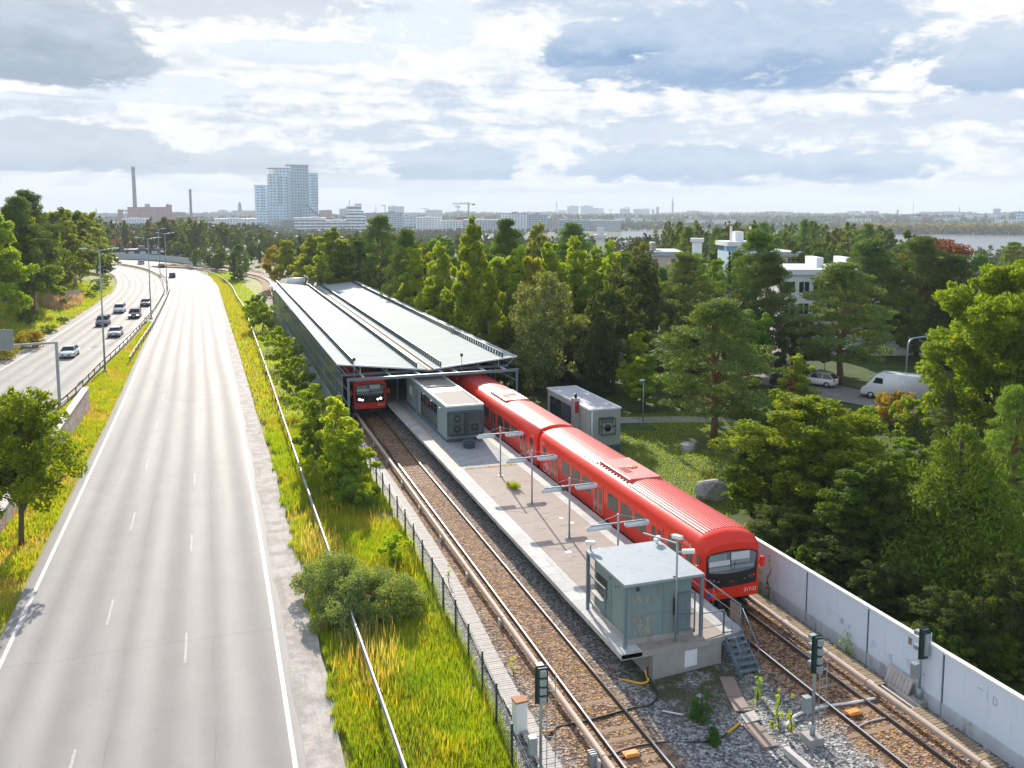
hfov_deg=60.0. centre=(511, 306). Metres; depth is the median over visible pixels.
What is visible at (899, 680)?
wooden hatch
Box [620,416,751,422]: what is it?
path
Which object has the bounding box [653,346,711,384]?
dark tree
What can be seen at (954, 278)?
broadleaf tree
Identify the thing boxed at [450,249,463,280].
birch tree
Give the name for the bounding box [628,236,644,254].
distant tree
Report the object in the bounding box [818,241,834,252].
distant tree
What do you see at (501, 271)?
birch tree
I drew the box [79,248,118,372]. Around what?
street lamp
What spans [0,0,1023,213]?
sky
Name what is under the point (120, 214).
building
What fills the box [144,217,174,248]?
distant tree
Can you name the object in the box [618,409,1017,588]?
grass
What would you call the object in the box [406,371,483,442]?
platform kiosk
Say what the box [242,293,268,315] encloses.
shrub
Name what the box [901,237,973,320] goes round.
copper beech
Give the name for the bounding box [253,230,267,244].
distant tree
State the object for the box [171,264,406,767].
guard rail
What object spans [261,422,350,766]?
weeds
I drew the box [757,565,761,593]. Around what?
weed
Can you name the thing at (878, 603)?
shrub
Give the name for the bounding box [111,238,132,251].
house
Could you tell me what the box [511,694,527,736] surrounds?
trackside cabinet
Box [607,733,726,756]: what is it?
cable
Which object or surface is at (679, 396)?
spruce tree
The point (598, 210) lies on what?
building
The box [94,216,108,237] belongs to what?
distant tree
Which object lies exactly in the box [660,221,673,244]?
distant tree
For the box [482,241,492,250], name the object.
broadleaf tree
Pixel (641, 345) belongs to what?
poplar tree
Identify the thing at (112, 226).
distant tree
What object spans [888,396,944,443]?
shrub
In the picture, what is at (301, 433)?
sapling
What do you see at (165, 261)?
street lamp
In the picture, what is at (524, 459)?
platform lamp
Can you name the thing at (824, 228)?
distant tree
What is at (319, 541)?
grass
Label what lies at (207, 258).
distant conifer
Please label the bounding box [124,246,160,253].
building
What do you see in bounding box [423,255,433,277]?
birch tree
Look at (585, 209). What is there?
building
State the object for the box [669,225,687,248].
distant tree
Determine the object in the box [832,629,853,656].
weed
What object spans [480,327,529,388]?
dark tree
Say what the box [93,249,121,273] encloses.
broadleaf tree
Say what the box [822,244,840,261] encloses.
distant tree
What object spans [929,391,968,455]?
pine tree
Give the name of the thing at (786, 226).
distant tree
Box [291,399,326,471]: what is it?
sapling
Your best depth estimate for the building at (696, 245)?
190.03 m
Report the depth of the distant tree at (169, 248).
378.83 m
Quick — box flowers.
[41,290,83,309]
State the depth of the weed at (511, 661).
37.32 m
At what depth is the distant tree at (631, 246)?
324.98 m
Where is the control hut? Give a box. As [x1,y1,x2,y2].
[585,541,704,648]
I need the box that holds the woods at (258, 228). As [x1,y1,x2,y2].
[110,222,297,243]
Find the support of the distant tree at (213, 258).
on the ground at (858, 376)
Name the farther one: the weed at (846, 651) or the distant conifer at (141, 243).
the distant conifer at (141, 243)
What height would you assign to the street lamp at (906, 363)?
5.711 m
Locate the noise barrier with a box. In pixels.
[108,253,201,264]
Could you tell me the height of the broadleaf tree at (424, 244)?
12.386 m
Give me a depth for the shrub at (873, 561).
45.92 m
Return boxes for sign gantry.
[0,329,61,409]
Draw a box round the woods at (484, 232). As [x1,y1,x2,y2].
[118,221,563,234]
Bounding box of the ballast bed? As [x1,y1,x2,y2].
[151,265,1013,767]
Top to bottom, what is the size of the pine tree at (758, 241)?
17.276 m
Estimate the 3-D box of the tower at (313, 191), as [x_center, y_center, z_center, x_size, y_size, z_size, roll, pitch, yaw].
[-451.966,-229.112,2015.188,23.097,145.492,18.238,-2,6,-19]
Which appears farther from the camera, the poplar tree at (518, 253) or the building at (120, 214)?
the building at (120, 214)
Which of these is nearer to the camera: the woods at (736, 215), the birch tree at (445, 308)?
the birch tree at (445, 308)
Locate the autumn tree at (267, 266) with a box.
[261,245,281,282]
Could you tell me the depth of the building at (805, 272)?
128.48 m
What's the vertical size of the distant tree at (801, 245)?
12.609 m
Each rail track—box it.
[152,266,681,767]
[167,265,958,767]
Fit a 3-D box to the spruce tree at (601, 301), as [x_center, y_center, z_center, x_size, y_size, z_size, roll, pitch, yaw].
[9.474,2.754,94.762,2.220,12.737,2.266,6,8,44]
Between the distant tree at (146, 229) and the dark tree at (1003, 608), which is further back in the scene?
the distant tree at (146, 229)
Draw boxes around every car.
[59,345,79,357]
[95,314,110,325]
[107,326,123,336]
[113,303,125,312]
[128,307,141,318]
[140,298,149,306]
[802,371,838,387]
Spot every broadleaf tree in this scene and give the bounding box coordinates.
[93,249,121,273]
[97,267,115,273]
[388,247,421,275]
[419,241,426,247]
[425,238,453,276]
[433,237,461,282]
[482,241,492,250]
[566,259,617,322]
[603,251,637,279]
[630,242,653,310]
[638,272,667,313]
[684,252,715,299]
[687,246,704,263]
[695,258,727,330]
[714,442,831,517]
[721,459,775,515]
[726,309,775,381]
[782,508,885,570]
[813,458,932,551]
[846,229,864,243]
[864,421,1023,621]
[884,290,930,362]
[885,437,951,491]
[909,256,979,327]
[914,259,1023,452]
[1001,415,1023,460]
[1003,245,1023,284]
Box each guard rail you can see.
[19,263,164,435]
[129,273,169,361]
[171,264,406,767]
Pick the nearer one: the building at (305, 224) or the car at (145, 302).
the car at (145, 302)
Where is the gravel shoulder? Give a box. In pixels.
[192,269,345,767]
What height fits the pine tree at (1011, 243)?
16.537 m
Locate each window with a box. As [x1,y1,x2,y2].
[421,391,437,430]
[550,395,570,424]
[798,282,809,292]
[798,303,808,313]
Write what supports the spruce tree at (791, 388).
on the ground at (858, 376)
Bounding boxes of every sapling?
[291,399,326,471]
[298,400,324,457]
[301,396,361,475]
[317,395,349,450]
[319,439,360,494]
[335,428,381,488]
[687,682,712,723]
[705,722,721,747]
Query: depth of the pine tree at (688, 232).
208.17 m
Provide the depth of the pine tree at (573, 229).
176.79 m
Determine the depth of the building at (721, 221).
1901.20 m
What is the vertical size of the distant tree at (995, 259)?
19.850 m
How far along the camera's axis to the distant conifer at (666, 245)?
259.83 m
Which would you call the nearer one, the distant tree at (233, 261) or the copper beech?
the copper beech
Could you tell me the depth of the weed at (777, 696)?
33.36 m
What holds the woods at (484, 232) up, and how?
on the ground at (858, 376)
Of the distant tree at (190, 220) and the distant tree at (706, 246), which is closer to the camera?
the distant tree at (706, 246)
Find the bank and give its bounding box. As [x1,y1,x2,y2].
[0,270,115,361]
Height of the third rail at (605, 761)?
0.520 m
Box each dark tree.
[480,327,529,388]
[521,339,620,380]
[523,247,544,292]
[568,285,659,392]
[592,252,678,358]
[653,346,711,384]
[661,280,693,326]
[695,367,774,413]
[725,293,763,369]
[746,504,812,552]
[784,246,814,263]
[785,473,850,531]
[786,314,831,368]
[803,529,878,588]
[845,559,926,617]
[864,490,933,566]
[879,259,919,332]
[900,585,993,662]
[954,366,990,428]
[972,552,1023,653]
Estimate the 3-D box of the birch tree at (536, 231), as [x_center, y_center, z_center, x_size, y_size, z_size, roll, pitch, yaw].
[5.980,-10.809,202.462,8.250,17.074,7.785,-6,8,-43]
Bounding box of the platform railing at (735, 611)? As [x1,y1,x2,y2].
[692,577,740,632]
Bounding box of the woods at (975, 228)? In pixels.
[841,221,1023,233]
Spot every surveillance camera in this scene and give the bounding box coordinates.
[585,540,595,549]
[654,535,660,543]
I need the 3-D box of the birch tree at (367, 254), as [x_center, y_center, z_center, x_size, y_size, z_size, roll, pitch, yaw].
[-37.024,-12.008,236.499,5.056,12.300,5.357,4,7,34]
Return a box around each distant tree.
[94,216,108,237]
[94,219,113,238]
[109,219,119,239]
[119,220,134,248]
[129,239,136,248]
[142,222,156,244]
[144,217,153,245]
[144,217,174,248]
[150,222,161,247]
[163,240,176,255]
[165,221,187,242]
[173,217,196,242]
[185,221,201,249]
[188,248,202,266]
[193,219,209,248]
[206,228,215,245]
[211,243,217,253]
[211,255,218,268]
[213,222,230,250]
[214,229,233,250]
[214,249,227,270]
[227,254,237,273]
[228,228,241,245]
[234,227,245,252]
[242,230,257,244]
[242,245,255,262]
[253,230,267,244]
[256,242,265,264]
[263,236,275,247]
[295,236,304,247]
[354,231,364,239]
[453,237,459,249]
[515,235,524,246]
[625,239,639,256]
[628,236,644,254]
[638,232,651,244]
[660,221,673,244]
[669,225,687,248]
[692,223,710,243]
[701,231,711,258]
[703,233,727,288]
[720,224,738,239]
[732,221,743,231]
[764,221,775,232]
[776,229,789,238]
[777,224,788,233]
[778,231,803,251]
[787,224,800,240]
[798,235,810,254]
[818,224,829,237]
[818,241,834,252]
[821,227,851,251]
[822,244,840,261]
[844,223,858,234]
[874,225,898,262]
[890,229,918,260]
[974,249,998,264]
[993,245,1008,261]
[1020,246,1023,255]
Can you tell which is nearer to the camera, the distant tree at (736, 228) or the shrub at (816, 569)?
the shrub at (816, 569)
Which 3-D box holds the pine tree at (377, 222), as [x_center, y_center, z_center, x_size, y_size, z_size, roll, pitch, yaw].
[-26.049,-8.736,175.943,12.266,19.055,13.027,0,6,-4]
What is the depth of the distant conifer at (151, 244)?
422.50 m
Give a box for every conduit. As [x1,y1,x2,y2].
[663,710,682,714]
[785,697,875,726]
[859,717,885,726]
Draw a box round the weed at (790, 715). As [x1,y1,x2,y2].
[787,694,794,733]
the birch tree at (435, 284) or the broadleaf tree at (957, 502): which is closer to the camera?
the broadleaf tree at (957, 502)
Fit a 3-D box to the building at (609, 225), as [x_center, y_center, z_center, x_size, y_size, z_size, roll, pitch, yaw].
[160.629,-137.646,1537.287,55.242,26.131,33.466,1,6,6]
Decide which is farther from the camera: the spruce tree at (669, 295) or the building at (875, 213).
the building at (875, 213)
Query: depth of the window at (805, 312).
128.56 m
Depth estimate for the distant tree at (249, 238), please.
441.63 m
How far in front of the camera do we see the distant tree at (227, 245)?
447.19 m
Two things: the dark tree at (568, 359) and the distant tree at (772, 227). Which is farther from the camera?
the distant tree at (772, 227)
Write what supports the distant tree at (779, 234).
on the ground at (858, 376)
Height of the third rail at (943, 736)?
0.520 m
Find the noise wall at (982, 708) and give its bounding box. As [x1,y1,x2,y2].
[755,536,1023,767]
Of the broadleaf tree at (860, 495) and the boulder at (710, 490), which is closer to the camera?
the broadleaf tree at (860, 495)
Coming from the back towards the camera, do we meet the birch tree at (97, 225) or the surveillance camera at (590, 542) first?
the birch tree at (97, 225)
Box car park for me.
[657,344,780,352]
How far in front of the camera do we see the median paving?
189.68 m
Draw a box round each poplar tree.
[391,246,439,308]
[507,244,529,345]
[534,241,576,324]
[563,235,589,340]
[580,245,608,318]
[603,239,624,290]
[615,331,649,399]
[756,388,786,438]
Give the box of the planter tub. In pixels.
[462,439,475,448]
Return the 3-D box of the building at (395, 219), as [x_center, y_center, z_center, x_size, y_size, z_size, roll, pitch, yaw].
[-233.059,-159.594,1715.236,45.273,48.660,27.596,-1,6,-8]
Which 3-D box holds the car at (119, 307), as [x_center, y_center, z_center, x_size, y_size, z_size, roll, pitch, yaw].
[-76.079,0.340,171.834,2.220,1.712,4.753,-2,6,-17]
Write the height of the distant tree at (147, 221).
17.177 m
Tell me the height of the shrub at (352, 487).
2.531 m
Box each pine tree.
[0,196,61,315]
[14,189,68,310]
[223,244,252,278]
[338,239,379,288]
[349,237,365,264]
[351,214,399,290]
[379,228,428,302]
[483,218,528,291]
[490,242,513,257]
[539,222,593,273]
[615,354,669,408]
[645,251,725,345]
[649,297,793,442]
[657,267,671,329]
[672,221,683,248]
[676,226,695,251]
[705,227,723,259]
[714,250,761,332]
[716,228,797,340]
[732,252,804,373]
[743,224,762,239]
[759,222,775,235]
[769,236,785,249]
[783,261,899,384]
[790,219,816,255]
[795,220,823,255]
[813,250,827,263]
[816,238,924,340]
[852,223,884,259]
[872,235,973,356]
[906,253,992,333]
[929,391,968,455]
[946,363,975,391]
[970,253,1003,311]
[979,384,1023,512]
[997,241,1023,266]
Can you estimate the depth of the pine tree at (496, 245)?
181.39 m
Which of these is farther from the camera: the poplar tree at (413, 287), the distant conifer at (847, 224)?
the distant conifer at (847, 224)
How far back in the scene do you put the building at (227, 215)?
2601.36 m
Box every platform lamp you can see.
[477,427,523,475]
[506,450,557,504]
[541,477,597,538]
[586,513,649,545]
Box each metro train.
[293,313,389,412]
[418,364,764,607]
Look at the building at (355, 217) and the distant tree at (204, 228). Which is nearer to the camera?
the distant tree at (204, 228)
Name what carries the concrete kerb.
on the ballast bed
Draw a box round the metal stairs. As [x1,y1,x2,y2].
[723,608,759,676]
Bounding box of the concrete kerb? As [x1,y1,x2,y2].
[783,746,813,767]
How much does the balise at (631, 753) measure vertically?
0.154 m
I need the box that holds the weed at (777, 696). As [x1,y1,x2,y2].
[769,688,783,727]
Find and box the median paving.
[147,277,168,321]
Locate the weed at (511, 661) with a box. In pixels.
[508,656,516,673]
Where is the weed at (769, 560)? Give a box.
[766,555,770,598]
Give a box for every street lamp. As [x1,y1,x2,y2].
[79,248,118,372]
[135,237,160,318]
[150,228,165,277]
[160,232,173,293]
[905,335,938,372]
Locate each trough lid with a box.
[719,676,742,697]
[728,697,750,711]
[743,722,778,748]
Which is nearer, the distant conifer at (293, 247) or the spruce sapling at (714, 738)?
the spruce sapling at (714, 738)
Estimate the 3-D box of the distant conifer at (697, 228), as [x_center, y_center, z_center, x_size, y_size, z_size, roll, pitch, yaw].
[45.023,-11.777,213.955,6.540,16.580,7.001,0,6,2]
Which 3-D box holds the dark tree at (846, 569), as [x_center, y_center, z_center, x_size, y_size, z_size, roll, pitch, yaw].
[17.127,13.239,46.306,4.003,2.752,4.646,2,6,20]
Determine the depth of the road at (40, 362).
130.02 m
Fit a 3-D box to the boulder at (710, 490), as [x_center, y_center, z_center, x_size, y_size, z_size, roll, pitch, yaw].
[13.345,12.585,60.089,2.439,1.854,1.839,-2,6,-19]
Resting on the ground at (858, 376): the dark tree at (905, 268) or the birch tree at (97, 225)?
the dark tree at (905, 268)
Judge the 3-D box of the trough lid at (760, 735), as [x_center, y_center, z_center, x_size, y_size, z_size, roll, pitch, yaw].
[9.214,15.921,32.887,0.620,0.060,1.505,-2,6,-14]
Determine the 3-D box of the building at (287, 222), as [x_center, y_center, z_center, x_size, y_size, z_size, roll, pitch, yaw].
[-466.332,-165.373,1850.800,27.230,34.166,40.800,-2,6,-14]
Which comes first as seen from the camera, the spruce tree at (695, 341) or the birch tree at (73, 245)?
the spruce tree at (695, 341)
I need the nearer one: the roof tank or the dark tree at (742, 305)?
the dark tree at (742, 305)
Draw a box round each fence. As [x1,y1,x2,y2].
[65,289,79,297]
[347,415,531,767]
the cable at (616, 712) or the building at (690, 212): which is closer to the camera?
the cable at (616, 712)
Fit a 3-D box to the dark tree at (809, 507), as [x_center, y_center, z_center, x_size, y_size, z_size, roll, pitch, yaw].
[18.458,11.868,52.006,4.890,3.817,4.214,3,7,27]
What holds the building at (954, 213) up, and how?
on the ground at (858, 376)
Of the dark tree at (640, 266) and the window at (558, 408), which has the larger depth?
the dark tree at (640, 266)
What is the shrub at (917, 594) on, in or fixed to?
on the ground at (858, 376)
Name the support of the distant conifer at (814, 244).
on the ground at (858, 376)
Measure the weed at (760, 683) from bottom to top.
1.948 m
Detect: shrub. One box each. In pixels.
[0,343,19,358]
[13,329,45,347]
[15,309,41,323]
[40,324,57,333]
[56,299,69,306]
[56,317,68,322]
[80,290,98,297]
[87,285,105,290]
[90,278,110,285]
[101,274,113,279]
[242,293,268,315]
[244,300,280,330]
[257,326,289,348]
[264,334,302,369]
[279,354,316,393]
[284,383,328,417]
[288,548,426,640]
[329,474,381,511]
[377,532,413,565]
[778,538,807,557]
[784,539,814,569]
[800,560,833,582]
[806,547,842,573]
[840,405,891,449]
[858,592,886,608]
[862,558,902,596]
[873,389,925,426]
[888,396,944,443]
[893,589,940,619]
[900,601,937,623]
[905,583,962,618]
[909,624,977,668]
[975,626,1023,679]
[996,658,1023,687]
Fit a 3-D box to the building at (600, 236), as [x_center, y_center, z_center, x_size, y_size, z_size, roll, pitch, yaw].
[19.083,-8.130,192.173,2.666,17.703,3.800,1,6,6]
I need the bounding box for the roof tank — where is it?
[286,277,304,284]
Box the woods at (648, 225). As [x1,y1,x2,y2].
[602,218,1023,230]
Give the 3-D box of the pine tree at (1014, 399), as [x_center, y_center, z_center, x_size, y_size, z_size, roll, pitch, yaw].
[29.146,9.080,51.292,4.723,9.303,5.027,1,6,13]
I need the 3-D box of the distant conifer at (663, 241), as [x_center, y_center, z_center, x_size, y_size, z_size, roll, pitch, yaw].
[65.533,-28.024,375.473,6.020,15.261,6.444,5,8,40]
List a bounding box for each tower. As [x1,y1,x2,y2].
[238,202,241,211]
[254,185,268,223]
[266,168,289,224]
[285,165,308,219]
[308,173,317,213]
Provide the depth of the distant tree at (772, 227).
453.30 m
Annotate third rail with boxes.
[165,266,614,767]
[175,264,992,767]
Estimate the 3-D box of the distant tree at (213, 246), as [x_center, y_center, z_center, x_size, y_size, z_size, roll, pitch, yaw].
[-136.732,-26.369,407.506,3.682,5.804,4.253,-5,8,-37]
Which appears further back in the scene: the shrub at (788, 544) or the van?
the van
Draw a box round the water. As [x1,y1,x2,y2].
[399,229,1023,256]
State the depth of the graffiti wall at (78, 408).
77.66 m
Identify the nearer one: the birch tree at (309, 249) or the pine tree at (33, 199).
the pine tree at (33, 199)
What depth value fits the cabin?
72.58 m
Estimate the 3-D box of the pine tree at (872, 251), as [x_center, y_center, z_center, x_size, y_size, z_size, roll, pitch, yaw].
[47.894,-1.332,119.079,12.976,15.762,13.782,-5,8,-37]
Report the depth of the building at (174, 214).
2399.18 m
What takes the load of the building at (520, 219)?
on the ground at (858, 376)
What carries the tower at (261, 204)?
on the ground at (858, 376)
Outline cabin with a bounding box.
[547,385,621,451]
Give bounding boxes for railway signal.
[528,662,555,767]
[800,633,828,747]
[908,626,931,707]
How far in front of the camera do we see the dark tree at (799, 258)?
158.10 m
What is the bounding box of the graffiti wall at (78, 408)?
[0,387,89,535]
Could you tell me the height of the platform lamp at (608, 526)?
3.445 m
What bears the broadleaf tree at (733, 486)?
on the ground at (858, 376)
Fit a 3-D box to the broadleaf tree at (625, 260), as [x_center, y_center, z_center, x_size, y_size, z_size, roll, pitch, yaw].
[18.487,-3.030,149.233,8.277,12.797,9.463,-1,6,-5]
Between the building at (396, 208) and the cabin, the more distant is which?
the building at (396, 208)
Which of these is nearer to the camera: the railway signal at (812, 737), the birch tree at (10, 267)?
the railway signal at (812, 737)
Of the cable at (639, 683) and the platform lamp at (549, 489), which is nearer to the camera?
the cable at (639, 683)
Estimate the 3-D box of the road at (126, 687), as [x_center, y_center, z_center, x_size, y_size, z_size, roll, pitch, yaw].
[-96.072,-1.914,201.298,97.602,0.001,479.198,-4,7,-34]
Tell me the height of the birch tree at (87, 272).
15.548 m
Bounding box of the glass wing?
[301,204,320,217]
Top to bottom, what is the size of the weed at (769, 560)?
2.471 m
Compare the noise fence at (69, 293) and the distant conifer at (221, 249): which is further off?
the distant conifer at (221, 249)
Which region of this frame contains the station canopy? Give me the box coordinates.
[269,279,518,416]
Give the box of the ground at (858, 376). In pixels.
[0,212,1023,767]
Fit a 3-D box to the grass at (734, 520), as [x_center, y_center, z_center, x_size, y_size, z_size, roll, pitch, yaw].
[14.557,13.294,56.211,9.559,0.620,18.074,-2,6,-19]
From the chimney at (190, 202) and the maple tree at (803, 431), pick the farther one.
the chimney at (190, 202)
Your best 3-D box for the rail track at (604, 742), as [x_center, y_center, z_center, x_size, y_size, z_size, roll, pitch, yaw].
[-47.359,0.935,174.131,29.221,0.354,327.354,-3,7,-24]
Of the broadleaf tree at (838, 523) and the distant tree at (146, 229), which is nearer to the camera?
the broadleaf tree at (838, 523)
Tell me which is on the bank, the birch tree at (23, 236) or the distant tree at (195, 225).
the birch tree at (23, 236)
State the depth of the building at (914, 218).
2000.87 m
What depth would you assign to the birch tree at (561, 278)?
113.96 m
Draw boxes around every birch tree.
[0,205,52,315]
[0,213,40,315]
[29,225,66,310]
[38,221,73,300]
[45,207,93,289]
[55,209,85,287]
[64,209,98,287]
[78,228,93,283]
[79,211,113,275]
[91,221,115,272]
[269,239,307,281]
[287,233,325,285]
[303,226,360,285]
[324,241,359,283]
[366,239,378,269]
[413,241,457,314]
[421,247,432,274]
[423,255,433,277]
[426,289,471,327]
[440,215,508,334]
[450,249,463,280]
[465,266,509,346]
[466,255,522,334]
[501,284,522,330]
[511,256,551,337]
[522,222,552,256]
[549,267,572,353]
[777,353,821,395]
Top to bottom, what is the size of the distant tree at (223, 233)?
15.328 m
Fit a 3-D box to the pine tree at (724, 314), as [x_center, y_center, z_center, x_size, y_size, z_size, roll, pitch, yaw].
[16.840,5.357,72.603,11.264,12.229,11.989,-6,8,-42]
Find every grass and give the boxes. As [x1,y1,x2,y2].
[0,322,151,625]
[209,271,327,420]
[262,414,402,537]
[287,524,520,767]
[292,504,359,576]
[329,616,418,707]
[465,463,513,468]
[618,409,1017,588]
[686,470,826,571]
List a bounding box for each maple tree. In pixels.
[0,386,89,546]
[707,391,917,504]
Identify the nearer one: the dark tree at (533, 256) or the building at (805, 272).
the building at (805, 272)
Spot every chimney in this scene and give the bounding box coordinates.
[131,167,136,206]
[189,189,191,215]
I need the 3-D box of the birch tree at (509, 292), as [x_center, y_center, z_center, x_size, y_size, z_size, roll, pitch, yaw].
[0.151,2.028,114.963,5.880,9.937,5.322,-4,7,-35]
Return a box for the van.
[860,370,931,401]
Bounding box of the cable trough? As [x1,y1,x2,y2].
[879,683,920,708]
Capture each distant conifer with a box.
[106,229,117,251]
[116,237,121,251]
[134,228,147,248]
[147,233,154,248]
[172,224,191,254]
[179,238,192,257]
[198,230,207,255]
[199,243,207,264]
[203,246,212,266]
[210,244,218,266]
[216,240,230,262]
[230,259,243,280]
[290,236,297,256]
[532,235,540,271]
[654,230,660,248]
[661,222,669,248]
[665,232,671,248]
[695,224,708,273]
[804,222,822,263]
[839,231,857,260]
[840,221,850,255]
[986,245,993,256]
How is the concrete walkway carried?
on the ballast bed
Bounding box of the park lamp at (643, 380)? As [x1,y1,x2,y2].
[640,379,644,421]
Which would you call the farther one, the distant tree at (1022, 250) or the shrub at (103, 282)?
the distant tree at (1022, 250)
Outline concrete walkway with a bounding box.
[358,439,562,767]
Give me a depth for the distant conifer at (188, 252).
348.67 m
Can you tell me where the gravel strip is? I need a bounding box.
[0,295,108,363]
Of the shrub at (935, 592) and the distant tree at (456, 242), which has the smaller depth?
the shrub at (935, 592)
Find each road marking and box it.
[0,270,171,668]
[0,272,121,369]
[54,265,161,407]
[69,265,186,767]
[160,262,297,767]
[184,277,200,662]
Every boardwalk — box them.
[751,592,887,685]
[911,706,1005,767]
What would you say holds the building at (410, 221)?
on the ground at (858, 376)
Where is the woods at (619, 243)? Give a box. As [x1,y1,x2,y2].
[455,234,713,251]
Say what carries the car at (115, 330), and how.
on the road at (40, 362)
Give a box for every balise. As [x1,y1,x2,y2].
[621,749,640,758]
[845,708,861,716]
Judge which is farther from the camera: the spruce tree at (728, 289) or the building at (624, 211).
the building at (624, 211)
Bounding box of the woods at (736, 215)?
[74,210,1015,222]
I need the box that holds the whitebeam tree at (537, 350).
[503,271,591,395]
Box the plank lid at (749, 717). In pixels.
[740,710,759,723]
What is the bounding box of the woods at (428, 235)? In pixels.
[251,224,465,248]
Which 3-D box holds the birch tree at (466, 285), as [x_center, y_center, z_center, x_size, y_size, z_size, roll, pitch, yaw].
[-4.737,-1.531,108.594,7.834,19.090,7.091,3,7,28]
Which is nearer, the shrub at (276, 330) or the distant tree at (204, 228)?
the shrub at (276, 330)
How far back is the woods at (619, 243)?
490.95 m
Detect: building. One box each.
[96,213,117,217]
[118,209,122,221]
[123,217,149,224]
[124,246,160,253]
[127,204,165,222]
[166,204,171,219]
[172,212,185,219]
[176,215,197,224]
[192,213,214,221]
[214,218,256,225]
[215,213,236,218]
[218,210,227,212]
[231,210,255,216]
[269,219,281,226]
[282,219,293,226]
[294,217,325,230]
[319,210,331,218]
[325,219,345,229]
[339,208,345,219]
[346,200,365,229]
[365,212,379,220]
[379,211,402,229]
[388,206,403,216]
[403,216,425,227]
[404,212,424,215]
[416,217,440,230]
[425,209,441,220]
[441,220,462,229]
[456,216,466,220]
[463,219,500,231]
[501,212,526,231]
[527,213,547,229]
[538,211,555,214]
[548,217,558,230]
[559,219,588,230]
[567,205,578,213]
[581,205,592,213]
[589,219,620,230]
[593,208,603,213]
[594,228,606,269]
[614,217,625,222]
[620,208,629,213]
[631,217,642,223]
[633,209,641,214]
[642,208,649,214]
[645,242,679,278]
[686,210,699,213]
[686,219,705,223]
[690,238,703,300]
[712,219,735,225]
[715,226,755,296]
[756,249,802,263]
[757,256,880,334]
[774,327,930,355]
[778,211,792,215]
[846,218,871,222]
[847,211,861,215]
[865,211,878,215]
[910,216,921,220]
[920,211,963,215]
[922,216,932,222]
[933,218,950,222]
[951,217,960,221]
[964,214,984,221]
[987,213,1008,221]
[993,208,1000,213]
[994,219,1017,223]
[1016,211,1023,221]
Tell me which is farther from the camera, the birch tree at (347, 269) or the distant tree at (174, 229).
the distant tree at (174, 229)
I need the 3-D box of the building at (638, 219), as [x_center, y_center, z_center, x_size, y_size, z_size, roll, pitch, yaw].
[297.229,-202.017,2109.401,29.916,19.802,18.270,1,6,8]
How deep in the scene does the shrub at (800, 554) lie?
46.43 m
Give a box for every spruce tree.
[297,230,307,284]
[422,261,430,308]
[582,279,601,395]
[591,273,607,389]
[658,277,678,345]
[672,299,684,404]
[673,270,702,349]
[721,252,730,375]
[769,296,787,388]
[785,361,796,397]
[930,280,958,369]
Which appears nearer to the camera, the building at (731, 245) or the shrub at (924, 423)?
the shrub at (924, 423)
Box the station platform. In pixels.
[374,367,742,679]
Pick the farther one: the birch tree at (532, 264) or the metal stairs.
the birch tree at (532, 264)
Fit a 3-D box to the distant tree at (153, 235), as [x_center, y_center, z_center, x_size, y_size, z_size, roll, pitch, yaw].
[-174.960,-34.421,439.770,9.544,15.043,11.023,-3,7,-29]
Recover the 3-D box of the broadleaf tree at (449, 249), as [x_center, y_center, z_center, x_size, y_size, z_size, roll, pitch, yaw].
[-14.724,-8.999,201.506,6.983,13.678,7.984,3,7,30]
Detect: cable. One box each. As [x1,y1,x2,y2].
[548,666,658,736]
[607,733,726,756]
[618,670,648,684]
[727,722,740,733]
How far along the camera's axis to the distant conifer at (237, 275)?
246.65 m
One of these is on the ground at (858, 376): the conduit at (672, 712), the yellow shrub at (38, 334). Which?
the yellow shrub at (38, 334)
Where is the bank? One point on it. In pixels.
(93, 275)
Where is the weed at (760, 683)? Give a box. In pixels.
[753,669,762,702]
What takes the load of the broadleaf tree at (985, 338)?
on the ground at (858, 376)
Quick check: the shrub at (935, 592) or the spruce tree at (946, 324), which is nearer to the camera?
the shrub at (935, 592)
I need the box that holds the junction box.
[587,749,596,767]
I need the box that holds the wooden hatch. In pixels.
[884,663,915,695]
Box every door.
[415,389,417,413]
[673,591,690,628]
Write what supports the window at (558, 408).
in the cabin
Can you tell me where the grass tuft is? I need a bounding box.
[505,480,520,489]
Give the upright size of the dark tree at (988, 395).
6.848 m
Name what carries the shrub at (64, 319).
on the ground at (858, 376)
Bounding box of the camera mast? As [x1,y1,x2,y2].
[643,532,694,641]
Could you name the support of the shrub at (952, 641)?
on the ground at (858, 376)
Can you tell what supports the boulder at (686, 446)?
on the ground at (858, 376)
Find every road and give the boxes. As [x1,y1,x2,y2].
[0,260,307,767]
[0,265,163,419]
[749,373,984,422]
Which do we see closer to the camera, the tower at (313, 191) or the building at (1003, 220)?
the building at (1003, 220)
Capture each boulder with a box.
[680,441,696,451]
[695,479,727,501]
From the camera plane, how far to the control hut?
37.91 m
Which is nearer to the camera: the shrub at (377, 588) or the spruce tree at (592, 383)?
the shrub at (377, 588)
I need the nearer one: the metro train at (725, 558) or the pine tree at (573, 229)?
the metro train at (725, 558)
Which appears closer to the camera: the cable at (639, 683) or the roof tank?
the cable at (639, 683)

